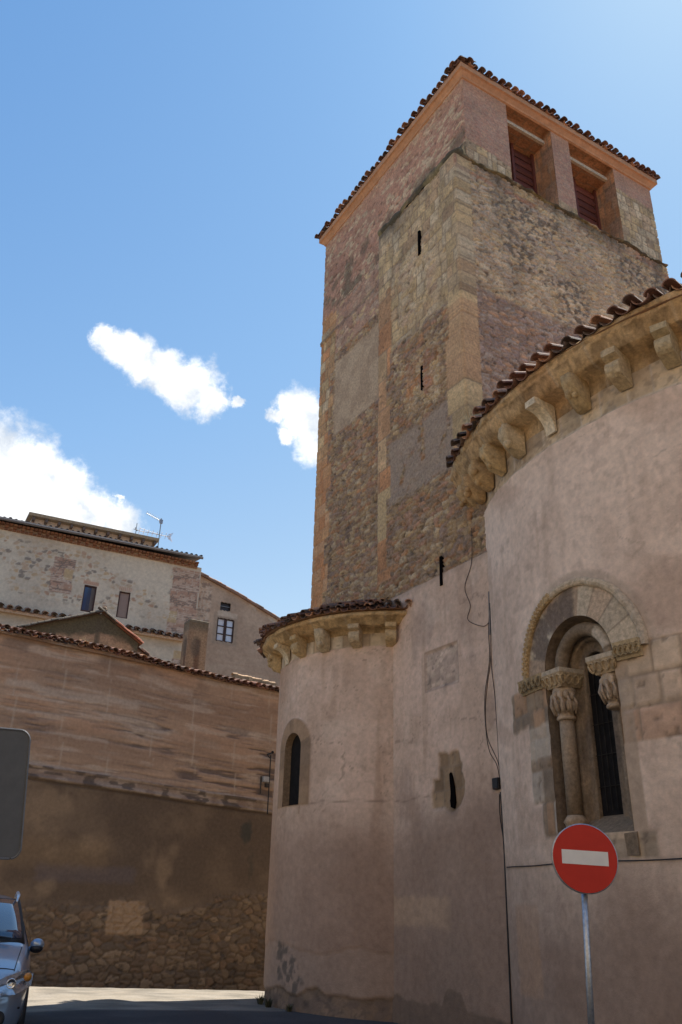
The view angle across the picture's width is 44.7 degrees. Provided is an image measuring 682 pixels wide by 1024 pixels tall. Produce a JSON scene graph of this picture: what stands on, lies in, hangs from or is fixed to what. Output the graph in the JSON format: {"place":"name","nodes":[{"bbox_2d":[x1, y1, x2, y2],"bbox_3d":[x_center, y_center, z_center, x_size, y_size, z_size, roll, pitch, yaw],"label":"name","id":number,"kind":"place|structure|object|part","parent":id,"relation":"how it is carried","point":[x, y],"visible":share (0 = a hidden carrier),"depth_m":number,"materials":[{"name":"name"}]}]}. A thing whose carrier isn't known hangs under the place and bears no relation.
{"place":"outdoors","nodes":[
{"label":"outdoors","id":0,"kind":"place"},
{"bbox_2d":[10,606,143,652],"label":"shed","id":1,"kind":"structure","parent":0,"point":[102,625],"depth_m":24.26,"materials":[{"name":"stone"}]},
{"bbox_2d":[24,986,398,1023],"bbox_3d":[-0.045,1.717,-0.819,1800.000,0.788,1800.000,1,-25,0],"label":"street","id":2,"kind":"structure","parent":0,"point":[65,1005],"depth_m":13.66,"materials":[{"name":"grey asphalt"}]},
{"bbox_2d":[0,727,30,859],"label":"road sign","id":3,"kind":"object","parent":2,"relation":"on","point":[15,743],"visible":1,"depth_m":5.37,"materials":[{"name":"metal"}]},
{"bbox_2d":[0,891,43,1023],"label":"parked car","id":4,"kind":"object","parent":2,"relation":"on","point":[16,975],"visible":1,"depth_m":9.59,"materials":[{"name":"paint"}]},
{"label":"side window","id":5,"kind":"part","parent":4,"relation":"part of","materials":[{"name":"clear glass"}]},
{"bbox_2d":[25,512,159,546],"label":"building","id":6,"kind":"structure","parent":2,"relation":"on","point":[42,519],"depth_m":34.44,"materials":[{"name":"paint"}]},
{"bbox_2d":[0,516,202,664],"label":"stone house","id":7,"kind":"structure","parent":2,"relation":"on","point":[147,595],"depth_m":30.84,"materials":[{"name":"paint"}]},
{"bbox_2d":[80,585,96,611],"bbox_3d":[-9.291,3.206,30.495,0.502,1.020,0.170,14,-28,-25],"label":"window","id":8,"kind":"structure","parent":7,"relation":"in","point":[89,594],"depth_m":30.48,"materials":[{"name":"glass"}]},
{"bbox_2d":[116,591,130,618],"bbox_3d":[-8.159,3.505,31.037,0.462,1.060,0.170,14,-28,-25],"label":"window","id":9,"kind":"structure","parent":7,"relation":"in","point":[124,597],"depth_m":31.01,"materials":[{"name":"paint"}]},
{"bbox_2d":[138,511,172,545],"bbox_3d":[-7.927,1.159,35.617,1.487,2.187,0.449,14,-28,-25],"label":"television antenna","id":10,"kind":"object","parent":7,"relation":"on","point":[161,522],"visible":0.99,"depth_m":35.95,"materials":[{"name":"metal"}]},
{"bbox_2d":[0,623,284,990],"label":"street wall","id":11,"kind":"structure","parent":2,"relation":"on","point":[142,860],"depth_m":20.43,"materials":[{"name":"stone"}]},
{"bbox_2d":[137,646,154,661],"bbox_3d":[-6.139,5.041,25.646,1.336,1.484,1.790,15,-29,-27],"label":"lean to roof","id":12,"kind":"object","parent":11,"relation":"on","point":[142,650],"visible":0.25,"depth_m":25.06,"materials":[{"name":"tile"}]},
{"bbox_2d":[180,619,208,673],"bbox_3d":[-4.765,4.856,26.642,0.670,2.740,0.510,15,-29,-27],"label":"chimney","id":13,"kind":"object","parent":11,"relation":"on","point":[194,644],"visible":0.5,"depth_m":26.70,"materials":[{"name":"stone"}]},
{"bbox_2d":[230,673,275,687],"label":"ridge wall","id":14,"kind":"structure","parent":11,"relation":"on","point":[246,677],"depth_m":27.26,"materials":[{"name":"tile"}]},
{"bbox_2d":[262,776,268,781],"bbox_3d":[-2.032,7.212,22.392,0.170,0.140,0.100,15,-29,-27],"label":"meter box","id":15,"kind":"object","parent":11,"relation":"attached to","point":[265,778],"visible":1,"depth_m":22.35,"materials":[{"name":"paint"}]},
{"bbox_2d":[260,751,273,813],"bbox_3d":[-2.021,7.258,22.350,0.241,1.640,0.306,-14,-29,29],"label":"wall bracket","id":16,"kind":"object","parent":11,"relation":"attached to","point":[267,785],"depth_m":22.34,"materials":[{"name":"metal"}]},
{"bbox_2d":[196,572,279,685],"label":"rendered house","id":17,"kind":"structure","parent":2,"relation":"on","point":[236,620],"depth_m":33.12,"materials":[{"name":"paint"}]},
{"bbox_2d":[216,617,233,643],"bbox_3d":[-4.646,4.732,33.034,0.742,0.970,0.170,14,-28,-25],"label":"window","id":18,"kind":"structure","parent":17,"relation":"in","point":[225,627],"depth_m":33.00,"materials":[{"name":"glass"}]},
{"bbox_2d":[264,995,274,1006],"bbox_3d":[-1.284,8.782,14.917,0.302,0.197,0.312,1,-25,0],"label":"grass tuft","id":19,"kind":"object","parent":2,"relation":"on","point":[269,1003],"visible":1,"depth_m":14.87,"materials":[{"name":"plant"}]},
{"bbox_2d":[285,1004,292,1011],"bbox_3d":[-0.880,8.566,14.377,0.236,0.145,0.210,-10,-28,23],"label":"grass tuft","id":20,"kind":"object","parent":2,"relation":"on","point":[288,1008],"visible":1,"depth_m":14.32,"materials":[{"name":"plant"}]},
{"bbox_2d":[253,55,681,1023],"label":"church","id":21,"kind":"structure","parent":2,"relation":"on","point":[495,265],"depth_m":14.46,"materials":[{"name":"stone"}]},
{"bbox_2d":[281,733,300,815],"bbox_3d":[-0.894,5.187,16.463,0.231,1.564,0.661,17,-30,-30],"label":"small apse window","id":22,"kind":"structure","parent":21,"relation":"in","point":[293,744],"depth_m":16.62,"materials":[{"name":"glass"}]},
{"bbox_2d":[418,230,421,255],"bbox_3d":[1.980,-6.310,19.647,0.352,0.730,0.080,15,-29,-27],"label":"slit window","id":23,"kind":"structure","parent":21,"relation":"in","point":[419,232],"depth_m":19.55,"materials":[{"name":"black"}]},
{"bbox_2d":[420,365,423,390],"bbox_3d":[1.888,-2.861,18.007,0.352,0.610,0.070,15,-29,-27],"label":"slit window","id":24,"kind":"structure","parent":21,"relation":"in","point":[421,367],"depth_m":17.92,"materials":[{"name":"black"}]},
{"bbox_2d":[439,556,444,585],"bbox_3d":[2.025,1.143,15.603,0.382,0.580,0.076,15,-29,-27],"label":"slit window","id":25,"kind":"structure","parent":21,"relation":"in","point":[441,566],"depth_m":15.53,"materials":[{"name":"black"}]},
{"bbox_2d":[449,772,456,808],"bbox_3d":[1.924,4.630,13.788,0.200,0.580,0.132,15,-29,-27],"label":"slit window","id":26,"kind":"structure","parent":21,"relation":"in","point":[453,802],"depth_m":13.72,"materials":[{"name":"black"}]},
{"bbox_2d":[460,410,479,423],"bbox_3d":[2.293,-1.627,14.677,0.466,0.475,0.393,-4,-26,12],"label":"grass tuft","id":27,"kind":"object","parent":21,"relation":"on","point":[466,420],"visible":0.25,"depth_m":14.62,"materials":[{"name":"plant"}]},
{"bbox_2d":[465,528,488,626],"bbox_3d":[2.358,1.136,14.575,0.011,1.908,0.615,15,-29,-27],"label":"cable","id":28,"kind":"object","parent":21,"relation":"attached to","point":[465,591],"visible":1,"depth_m":14.64,"materials":[{"name":"rubber"}]},
{"bbox_2d":[488,591,489,634],"bbox_3d":[2.508,1.705,14.012,0.036,0.758,0.063,15,-29,-27],"label":"cable conduit","id":29,"kind":"object","parent":21,"relation":"attached to","point":[489,611],"visible":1,"depth_m":14.02,"materials":[{"name":"metal"}]},
{"bbox_2d":[484,603,499,776],"bbox_3d":[2.417,2.907,13.531,0.011,2.921,0.294,15,-29,-27],"label":"cable","id":30,"kind":"object","parent":21,"relation":"attached to","point":[485,689],"visible":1,"depth_m":13.62,"materials":[{"name":"rubber"}]},
{"bbox_2d":[485,632,500,782],"bbox_3d":[2.422,2.905,13.523,0.011,2.918,0.296,15,-29,-27],"label":"cable","id":31,"kind":"object","parent":21,"relation":"attached to","point":[485,706],"visible":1,"depth_m":13.50,"materials":[{"name":"rubber"}]},
{"bbox_2d":[490,609,499,772],"bbox_3d":[2.486,2.863,13.422,0.011,2.919,0.106,15,-29,-27],"label":"cable","id":32,"kind":"object","parent":21,"relation":"attached to","point":[493,682],"visible":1,"depth_m":13.48,"materials":[{"name":"rubber"}]},
{"bbox_2d":[492,777,500,789],"bbox_3d":[2.418,4.202,12.838,0.108,0.170,0.150,15,-29,-27],"label":"junction box","id":33,"kind":"object","parent":21,"relation":"attached to","point":[496,784],"visible":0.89,"depth_m":12.79,"materials":[{"name":"metal"}]},
{"bbox_2d":[499,794,502,836],"bbox_3d":[2.430,4.723,12.550,0.014,0.876,0.076,15,-29,-27],"label":"cable","id":34,"kind":"object","parent":21,"relation":"attached to","point":[499,813],"visible":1,"depth_m":12.64,"materials":[{"name":"rubber"}]},
{"bbox_2d":[500,792,512,1023],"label":"cable","id":35,"kind":"object","parent":21,"relation":"attached to","point":[507,920],"visible":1,"depth_m":11.94,"materials":[{"name":"rubber"}]},
{"bbox_2d":[517,576,648,855],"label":"apse window","id":36,"kind":"structure","parent":21,"relation":"in","point":[577,674],"depth_m":11.12,"materials":[{"name":"stone"}]},
{"bbox_2d":[506,858,681,867],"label":"cable","id":37,"kind":"object","parent":21,"relation":"attached to","point":[618,860],"visible":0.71,"depth_m":9.69,"materials":[{"name":"rubber"}]},
{"bbox_2d":[551,824,617,1023],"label":"no entry sign","id":38,"kind":"object","parent":2,"relation":"on","point":[584,858],"visible":1,"depth_m":7.79,"materials":[{"name":"metal"}]},
{"bbox_2d":[255,993,265,1004],"bbox_3d":[-1.468,8.994,15.368,0.339,0.201,0.328,1,-25,0],"label":"grass tuft","id":39,"kind":"object","parent":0,"point":[260,1000],"visible":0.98,"depth_m":15.30,"materials":[{"name":"plant"}]},
{"bbox_2d":[0,0,681,616],"label":"sky","id":40,"kind":"structure","parent":0,"point":[171,171],"materials":[{"name":"blue"}]}
]}

